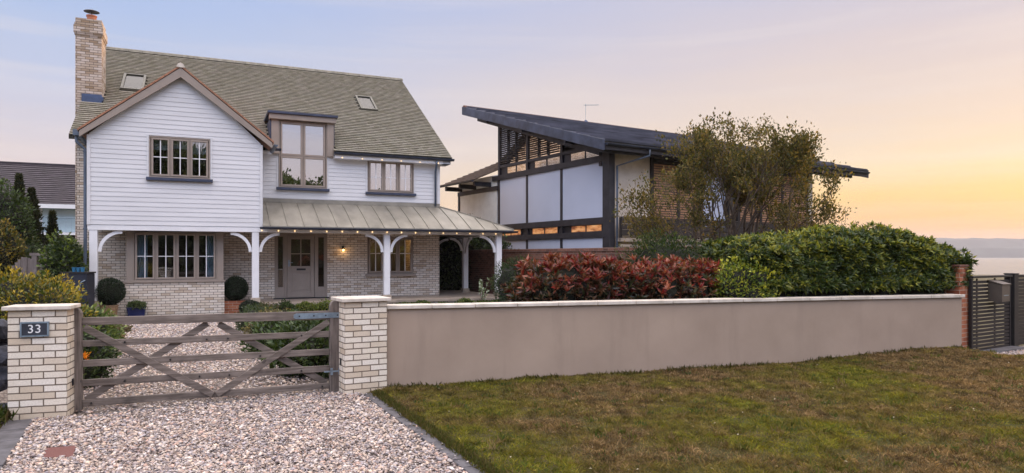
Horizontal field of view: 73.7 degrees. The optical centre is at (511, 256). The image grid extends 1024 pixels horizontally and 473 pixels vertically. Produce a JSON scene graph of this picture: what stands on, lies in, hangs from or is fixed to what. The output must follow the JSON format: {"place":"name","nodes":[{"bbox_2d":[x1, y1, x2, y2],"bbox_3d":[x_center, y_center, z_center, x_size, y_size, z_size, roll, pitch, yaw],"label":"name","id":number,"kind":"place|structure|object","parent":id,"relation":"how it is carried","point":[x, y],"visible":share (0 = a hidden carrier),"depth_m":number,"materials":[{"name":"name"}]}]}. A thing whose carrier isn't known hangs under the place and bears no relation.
{"place":"outdoors","nodes":[
{"label":"outdoors","id":0,"kind":"place"},
{"bbox_2d":[0,403,19,427],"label":"grass","id":1,"kind":"structure","parent":0,"point":[5,414],"depth_m":7.27,"materials":[{"name":"green plant"}]},
{"bbox_2d":[78,244,88,271],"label":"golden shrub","id":2,"kind":"object","parent":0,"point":[87,258],"visible":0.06,"depth_m":19.37,"materials":[{"name":"green plant"}]},
{"bbox_2d":[0,322,339,423],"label":"gravel path","id":3,"kind":"structure","parent":0,"point":[4,396],"depth_m":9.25,"materials":[{"name":"beige gravel"}]},
{"bbox_2d":[59,272,95,311],"bbox_3d":[-10.736,1.065,16.894,0.620,1.350,0.562,0,0,-12],"label":"covered table","id":4,"kind":"object","parent":3,"relation":"on","point":[87,279],"visible":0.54,"depth_m":16.71,"materials":[{"name":"fabric"}]},
{"bbox_2d":[83,352,90,359],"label":"orange flower","id":5,"kind":"object","parent":3,"relation":"on","point":[85,355],"visible":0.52,"depth_m":9.00,"materials":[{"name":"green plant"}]},
{"bbox_2d":[83,325,122,389],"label":"bed shrub","id":6,"kind":"object","parent":3,"relation":"on","point":[97,352],"visible":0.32,"depth_m":9.23,"materials":[{"name":"green plant"}]},
{"bbox_2d":[81,301,126,352],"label":"bed shrub","id":7,"kind":"object","parent":3,"relation":"on","point":[110,329],"visible":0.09,"depth_m":11.64,"materials":[{"name":"green plant"}]},
{"bbox_2d":[99,304,118,315],"bbox_3d":[-10.875,1.488,18.403,0.500,0.345,0.500,0,0,0],"label":"stone pot","id":8,"kind":"object","parent":3,"relation":"on","point":[113,307],"visible":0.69,"depth_m":18.27,"materials":[{"name":"beige stone"}]},
{"bbox_2d":[95,277,125,304],"bbox_3d":[-10.835,0.968,18.395,0.812,0.813,0.816,0,0,0],"label":"topiary ball","id":9,"kind":"object","parent":8,"relation":"in","point":[111,291],"visible":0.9,"depth_m":18.20,"materials":[{"name":"green plant"}]},
{"bbox_2d":[114,324,132,332],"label":"bed shrub","id":10,"kind":"object","parent":3,"relation":"on","point":[127,328],"visible":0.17,"depth_m":14.75,"materials":[{"name":"green plant"}]},
{"bbox_2d":[126,307,145,315],"bbox_3d":[-10.338,1.530,18.808,0.470,0.250,0.280,0,0,-24],"label":"blue planter","id":11,"kind":"object","parent":3,"relation":"on","point":[136,311],"visible":0.79,"depth_m":18.69,"materials":[{"name":"ceramic"}]},
{"bbox_2d":[126,300,146,309],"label":"succulent","id":12,"kind":"object","parent":11,"relation":"in","point":[137,304],"visible":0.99,"depth_m":18.71,"materials":[{"name":"green plant"}]},
{"bbox_2d":[224,300,245,313],"bbox_3d":[-8.288,1.510,20.389,0.620,0.360,0.450,0,0,-24],"label":"brick planter","id":13,"kind":"object","parent":3,"relation":"on","point":[230,306],"visible":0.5,"depth_m":20.16,"materials":[{"name":"orange brick"}]},
{"bbox_2d":[224,276,248,300],"bbox_3d":[-8.232,0.966,20.364,0.750,0.796,0.741,0,0,0],"label":"topiary ball","id":14,"kind":"object","parent":13,"relation":"on","point":[236,288],"visible":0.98,"depth_m":20.17,"materials":[{"name":"green plant"}]},
{"bbox_2d":[238,300,259,312],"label":"box shrub","id":15,"kind":"object","parent":3,"relation":"on","point":[248,302],"visible":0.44,"depth_m":19.21,"materials":[{"name":"green plant"}]},
{"bbox_2d":[234,302,277,331],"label":"bed shrub","id":16,"kind":"object","parent":3,"relation":"on","point":[255,308],"visible":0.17,"depth_m":15.06,"materials":[{"name":"green plant"}]},
{"bbox_2d":[241,306,290,333],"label":"bed shrub","id":17,"kind":"object","parent":3,"relation":"on","point":[247,328],"visible":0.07,"depth_m":13.47,"materials":[{"name":"green plant"}]},
{"bbox_2d":[257,301,280,310],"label":"bed plant","id":18,"kind":"object","parent":3,"relation":"on","point":[269,305],"visible":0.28,"depth_m":19.10,"materials":[{"name":"green plant"}]},
{"bbox_2d":[235,308,312,352],"bbox_3d":[-3.982,1.433,11.949,1.600,1.036,1.377,0,0,0],"label":"bed shrub","id":19,"kind":"object","parent":3,"relation":"on","point":[268,325],"visible":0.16,"depth_m":11.70,"materials":[{"name":"green plant"}]},
{"bbox_2d":[273,298,299,311],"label":"bed plant","id":20,"kind":"object","parent":3,"relation":"on","point":[284,306],"visible":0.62,"depth_m":19.27,"materials":[{"name":"green plant"}]},
{"bbox_2d":[256,309,328,377],"bbox_3d":[-3.010,1.346,10.247,1.600,1.128,1.441,0,0,0],"label":"bed shrub","id":21,"kind":"object","parent":3,"relation":"on","point":[308,343],"visible":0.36,"depth_m":9.94,"materials":[{"name":"green plant"}]},
{"bbox_2d":[294,301,319,310],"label":"bed plant","id":22,"kind":"object","parent":3,"relation":"on","point":[301,306],"visible":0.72,"depth_m":19.47,"materials":[{"name":"green plant"}]},
{"bbox_2d":[313,298,331,310],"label":"bed plant","id":23,"kind":"object","parent":3,"relation":"on","point":[323,306],"visible":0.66,"depth_m":19.67,"materials":[{"name":"green plant"}]},
{"bbox_2d":[396,297,498,303],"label":"ground cover","id":24,"kind":"object","parent":3,"relation":"on","point":[466,300],"visible":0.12,"depth_m":21.50,"materials":[{"name":"green plant"}]},
{"bbox_2d":[478,277,489,300],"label":"variegated plant","id":25,"kind":"object","parent":3,"relation":"on","point":[480,286],"visible":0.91,"depth_m":21.97,"materials":[{"name":"green plant"}]},
{"bbox_2d":[490,253,533,301],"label":"yew bush","id":26,"kind":"object","parent":3,"relation":"on","point":[505,275],"visible":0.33,"depth_m":16.31,"materials":[{"name":"green plant"}]},
{"bbox_2d":[612,225,707,269],"bbox_3d":[2.980,0.465,13.555,2.360,2.226,1.862,0,0,0],"label":"yew bush","id":27,"kind":"object","parent":3,"relation":"on","point":[661,249],"visible":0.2,"depth_m":13.36,"materials":[{"name":"green plant"}]},
{"bbox_2d":[0,391,467,472],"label":"gravel drive","id":28,"kind":"structure","parent":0,"point":[301,453],"depth_m":6.57,"materials":[{"name":"gravel"}]},
{"bbox_2d":[43,446,75,460],"bbox_3d":[-4.091,1.789,6.170,0.241,0.042,0.428,0,0,-29],"label":"drain cover","id":29,"kind":"object","parent":28,"relation":"on","point":[53,452],"visible":0.6,"depth_m":6.18,"materials":[{"name":"red metal"}]},
{"bbox_2d":[0,0,1023,238],"label":"sky","id":30,"kind":"structure","parent":0,"point":[926,97],"materials":[{"name":"blue"}]},
{"bbox_2d":[365,344,1023,472],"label":"lawn","id":31,"kind":"structure","parent":0,"point":[729,452],"depth_m":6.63,"materials":[{"name":"green plant"}]},
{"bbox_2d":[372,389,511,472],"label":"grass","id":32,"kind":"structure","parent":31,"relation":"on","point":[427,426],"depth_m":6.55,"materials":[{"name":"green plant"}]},
{"bbox_2d":[499,250,656,301],"bbox_3d":[1.129,0.466,10.709,2.562,1.138,1.163,0,0,-16],"label":"photinia shrub","id":33,"kind":"object","parent":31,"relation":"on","point":[567,278],"visible":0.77,"depth_m":10.42,"materials":[{"name":"red plant"}]},
{"bbox_2d":[628,253,725,299],"bbox_3d":[2.742,0.510,11.170,2.061,1.140,1.214,0,0,-16],"label":"photinia shrub","id":34,"kind":"object","parent":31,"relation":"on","point":[674,277],"visible":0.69,"depth_m":10.88,"materials":[{"name":"red plant"}]},
{"bbox_2d":[470,362,1016,469],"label":"fallen leaves","id":35,"kind":"object","parent":31,"relation":"on","point":[774,398],"visible":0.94,"depth_m":7.36,"materials":[{"name":"brown plant"}]},
{"bbox_2d":[697,220,979,296],"bbox_3d":[5.755,0.542,12.225,4.806,2.395,2.129,0,0,-16],"label":"laurel hedge","id":36,"kind":"object","parent":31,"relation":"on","point":[831,259],"visible":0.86,"depth_m":11.43,"materials":[{"name":"green plant"}]},
{"bbox_2d":[980,346,1023,352],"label":"kerb","id":37,"kind":"structure","parent":31,"relation":"on","point":[1006,348],"depth_m":12.23,"materials":[{"name":"grey concrete"}]},
{"bbox_2d":[935,238,1023,257],"bbox_3d":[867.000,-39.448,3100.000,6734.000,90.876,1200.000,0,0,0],"label":"hills","id":38,"kind":"structure","parent":0,"point":[995,248],"depth_m":2592.59,"materials":[{"name":"grey"}]},
{"bbox_2d":[970,258,1023,274],"bbox_3d":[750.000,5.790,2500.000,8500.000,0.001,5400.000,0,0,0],"label":"sea","id":39,"kind":"structure","parent":0,"point":[993,266],"depth_m":379.60,"materials":[{"name":"grey liquid"}]},
{"bbox_2d":[973,275,1023,348],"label":"ground","id":40,"kind":"structure","parent":0,"point":[997,278],"depth_m":23.65,"materials":[{"name":"stone"}]},
{"bbox_2d":[0,319,7,409],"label":"rock bank","id":41,"kind":"object","parent":40,"relation":"on","point":[3,354],"visible":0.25,"depth_m":7.67,"materials":[{"name":"grey stone"}]},
{"bbox_2d":[0,217,28,280],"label":"golden shrub","id":42,"kind":"object","parent":40,"relation":"on","point":[11,252],"visible":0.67,"depth_m":21.39,"materials":[{"name":"yellow plant"}]},
{"bbox_2d":[0,419,31,469],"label":"kerb","id":43,"kind":"structure","parent":40,"relation":"on","point":[11,433],"depth_m":6.72,"materials":[{"name":"grey concrete"}]},
{"bbox_2d":[0,176,42,249],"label":"round tree","id":44,"kind":"object","parent":40,"relation":"on","point":[14,212],"visible":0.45,"depth_m":24.91,"materials":[{"name":"green plant"}]},
{"bbox_2d":[11,173,33,237],"bbox_3d":[-18.739,-0.702,26.002,1.344,4.984,1.304,0,0,35],"label":"conifer","id":45,"kind":"object","parent":40,"relation":"on","point":[19,181],"visible":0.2,"depth_m":25.93,"materials":[{"name":"green plant"}]},
{"bbox_2d":[11,257,45,280],"bbox_3d":[-13.923,0.860,19.697,0.900,1.660,0.070,0,0,-8],"label":"board fence","id":46,"kind":"object","parent":40,"relation":"on","point":[24,264],"visible":0.23,"depth_m":19.65,"materials":[{"name":"wood"}]},
{"bbox_2d":[11,230,52,258],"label":"dark shrub","id":47,"kind":"object","parent":40,"relation":"on","point":[28,250],"visible":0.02,"depth_m":22.57,"materials":[{"name":"green plant"}]},
{"bbox_2d":[26,187,47,249],"bbox_3d":[-18.706,-0.458,26.505,2.112,4.497,2.124,0,0,0],"label":"conifer","id":48,"kind":"object","parent":40,"relation":"on","point":[34,200],"visible":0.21,"depth_m":26.45,"materials":[{"name":"green plant"}]},
{"bbox_2d":[0,161,74,246],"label":"terraced house","id":49,"kind":"structure","parent":40,"relation":"on","point":[53,185],"depth_m":43.28,"materials":[{"name":"tile"}]},
{"bbox_2d":[41,208,74,232],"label":"window","id":50,"kind":"structure","parent":49,"relation":"in","point":[66,223],"depth_m":42.70,"materials":[{"name":"glass"}]},
{"bbox_2d":[29,253,47,279],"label":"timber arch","id":51,"kind":"structure","parent":40,"relation":"on","point":[35,259],"depth_m":19.31,"materials":[{"name":"wood"}]},
{"bbox_2d":[1,303,80,420],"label":"gate pier","id":52,"kind":"structure","parent":40,"relation":"on","point":[40,373],"depth_m":7.48,"materials":[{"name":"beige brick"}]},
{"bbox_2d":[20,321,48,336],"bbox_3d":[-5.207,0.798,7.450,0.270,0.162,0.028,0,0,-18],"label":"number plate","id":53,"kind":"object","parent":52,"relation":"attached to","point":[34,329],"visible":1,"depth_m":7.44,"materials":[{"name":"stone"}]},
{"bbox_2d":[74,300,338,412],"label":"field gate","id":54,"kind":"structure","parent":52,"relation":"attached to","point":[155,360],"depth_m":8.37,"materials":[{"name":"grey wood"}]},
{"bbox_2d":[0,263,99,365],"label":"golden hedge","id":55,"kind":"object","parent":40,"relation":"on","point":[14,290],"visible":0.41,"depth_m":10.15,"materials":[{"name":"yellow plant"}]},
{"bbox_2d":[43,209,60,246],"bbox_3d":[-18.112,-0.034,27.017,1.129,3.648,1.174,0,0,0],"label":"conifer","id":56,"kind":"object","parent":40,"relation":"on","point":[52,218],"visible":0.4,"depth_m":26.91,"materials":[{"name":"green plant"}]},
{"bbox_2d":[35,229,88,290],"bbox_3d":[-11.463,0.428,17.490,1.146,2.267,1.264,0,0,0],"label":"ivy bush","id":57,"kind":"object","parent":40,"relation":"on","point":[64,256],"visible":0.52,"depth_m":17.23,"materials":[{"name":"green plant"}]},
{"bbox_2d":[92,391,336,416],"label":"kerb","id":58,"kind":"structure","parent":40,"relation":"on","point":[106,413],"depth_m":8.15,"materials":[{"name":"grey concrete"}]},
{"bbox_2d":[69,9,517,315],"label":"house","id":59,"kind":"structure","parent":40,"relation":"on","point":[195,176],"depth_m":21.52,"materials":[{"name":"white wood"}]},
{"bbox_2d":[146,136,212,182],"bbox_3d":[-9.181,-2.673,18.894,1.660,1.215,0.190,0,0,-24],"label":"window","id":60,"kind":"structure","parent":59,"relation":"in","point":[189,177],"depth_m":18.88,"materials":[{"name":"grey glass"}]},
{"bbox_2d":[287,235,313,297],"bbox_3d":[-6.771,0.330,21.907,0.840,1.980,0.120,0,0,-24],"label":"door","id":61,"kind":"structure","parent":59,"relation":"in","point":[300,279],"depth_m":21.91,"materials":[{"name":"grey wood"}]},
{"bbox_2d":[261,229,471,233],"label":"string lights","id":62,"kind":"object","parent":59,"relation":"attached to","point":[377,231],"visible":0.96,"depth_m":21.21,"materials":[{"name":"yellow"}]},
{"bbox_2d":[365,161,415,195],"bbox_3d":[-4.092,-2.633,23.091,1.720,1.155,0.190,0,0,-24],"label":"window","id":63,"kind":"structure","parent":59,"relation":"in","point":[384,178],"depth_m":23.10,"materials":[{"name":"grey glass"}]},
{"bbox_2d":[365,237,415,276],"bbox_3d":[-4.107,0.018,23.095,1.720,1.335,0.190,0,0,-24],"label":"window","id":64,"kind":"structure","parent":59,"relation":"in","point":[397,272],"depth_m":23.14,"materials":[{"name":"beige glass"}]},
{"bbox_2d":[331,295,390,395],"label":"gate pier","id":65,"kind":"structure","parent":40,"relation":"on","point":[363,341],"depth_m":8.86,"materials":[{"name":"beige brick"}]},
{"bbox_2d":[364,393,484,472],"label":"kerb","id":66,"kind":"structure","parent":40,"relation":"on","point":[464,464],"depth_m":6.63,"materials":[{"name":"grey concrete"}]},
{"bbox_2d":[366,393,468,462],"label":"gravel","id":67,"kind":"structure","parent":66,"relation":"on","point":[422,434],"depth_m":6.69,"materials":[{"name":"beige gravel"}]},
{"bbox_2d":[439,234,511,290],"bbox_3d":[-1.944,0.350,27.713,5.127,3.300,2.027,0,0,0],"label":"climber mass","id":68,"kind":"object","parent":40,"relation":"on","point":[450,265],"visible":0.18,"depth_m":27.12,"materials":[{"name":"green plant"}]},
{"bbox_2d":[468,246,700,293],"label":"boundary wall","id":69,"kind":"structure","parent":40,"relation":"on","point":[482,264],"depth_m":24.75,"materials":[{"name":"red brick"}]},
{"bbox_2d":[440,105,869,248],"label":"timber house","id":70,"kind":"structure","parent":40,"relation":"on","point":[554,182],"depth_m":26.76,"materials":[{"name":"beige paint"}]},
{"bbox_2d":[503,229,521,235],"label":"window","id":71,"kind":"structure","parent":70,"relation":"in","point":[519,230],"depth_m":29.17,"materials":[{"name":"brown glass"}]},
{"bbox_2d":[506,163,525,173],"bbox_3d":[0.193,-3.735,29.185,0.046,0.330,1.620,0,0,-32],"label":"window","id":72,"kind":"structure","parent":70,"relation":"in","point":[521,167],"depth_m":29.15,"materials":[{"name":"clear glass"}]},
{"bbox_2d":[532,227,558,234],"bbox_3d":[1.318,-1.010,27.380,0.046,0.280,1.870,0,0,-32],"label":"window","id":73,"kind":"structure","parent":70,"relation":"in","point":[549,230],"depth_m":27.34,"materials":[{"name":"brown glass"}]},
{"bbox_2d":[534,156,559,167],"bbox_3d":[1.398,-3.735,27.253,0.046,0.330,1.870,0,0,-32],"label":"window","id":74,"kind":"structure","parent":70,"relation":"in","point":[554,160],"depth_m":27.22,"materials":[{"name":"clear glass"}]},
{"bbox_2d":[569,151,598,160],"bbox_3d":[2.710,-3.735,25.154,0.046,0.330,1.920,0,0,-32],"label":"window","id":75,"kind":"structure","parent":70,"relation":"in","point":[580,155],"depth_m":25.41,"materials":[{"name":"clear glass"}]},
{"bbox_2d":[570,224,602,232],"bbox_3d":[2.731,-1.010,25.120,0.046,0.280,1.900,0,0,-32],"label":"window","id":76,"kind":"structure","parent":70,"relation":"in","point":[597,227],"depth_m":25.08,"materials":[{"name":"brown glass"}]},
{"bbox_2d":[387,294,964,386],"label":"garden wall","id":77,"kind":"structure","parent":40,"relation":"on","point":[433,343],"depth_m":10.06,"materials":[{"name":"paint"}]},
{"bbox_2d":[611,107,856,255],"bbox_3d":[5.390,-0.854,16.396,5.228,5.488,5.903,0,0,-43],"label":"garden tree","id":78,"kind":"object","parent":40,"relation":"on","point":[759,168],"visible":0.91,"depth_m":16.12,"materials":[{"name":"green plant"}]},
{"bbox_2d":[712,254,780,297],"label":"euonymus shrub","id":79,"kind":"object","parent":40,"relation":"on","point":[740,280],"visible":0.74,"depth_m":10.79,"materials":[{"name":"green plant"}]},
{"bbox_2d":[758,197,881,233],"bbox_3d":[6.974,0.299,15.429,2.583,3.182,1.647,0,0,-6],"label":"wispy shrub","id":80,"kind":"object","parent":40,"relation":"on","point":[796,217],"visible":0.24,"depth_m":15.00,"materials":[{"name":"green plant"}]},
{"bbox_2d":[945,265,969,347],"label":"brick pier","id":81,"kind":"structure","parent":40,"relation":"on","point":[959,289],"depth_m":11.92,"materials":[{"name":"red brick"}]},
{"bbox_2d":[1003,273,1018,345],"bbox_3d":[9.371,1.085,12.816,0.190,1.530,0.190,0,0,-32],"label":"gate post","id":82,"kind":"object","parent":40,"relation":"on","point":[1015,310],"visible":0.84,"depth_m":12.74,"materials":[{"name":"metal"}]},
{"bbox_2d":[968,275,1012,349],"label":"slatted gate","id":83,"kind":"structure","parent":82,"relation":"attached to","point":[971,320],"depth_m":12.23,"materials":[{"name":"metal"}]},
{"bbox_2d":[987,279,1010,301],"bbox_3d":[8.721,0.618,12.224,0.330,0.385,0.245,0,0,-32],"label":"letter box","id":84,"kind":"object","parent":83,"relation":"attached to","point":[998,290],"visible":1,"depth_m":12.14,"materials":[{"name":"grey metal"}]},
{"bbox_2d":[1019,274,1023,344],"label":"slatted gate","id":85,"kind":"structure","parent":82,"relation":"attached to","point":[1021,313],"depth_m":12.96,"materials":[{"name":"metal"}]},
{"bbox_2d":[996,349,1023,354],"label":"gravel","id":86,"kind":"structure","parent":0,"point":[1020,352],"depth_m":11.91,"materials":[{"name":"grey gravel"}]}
]}

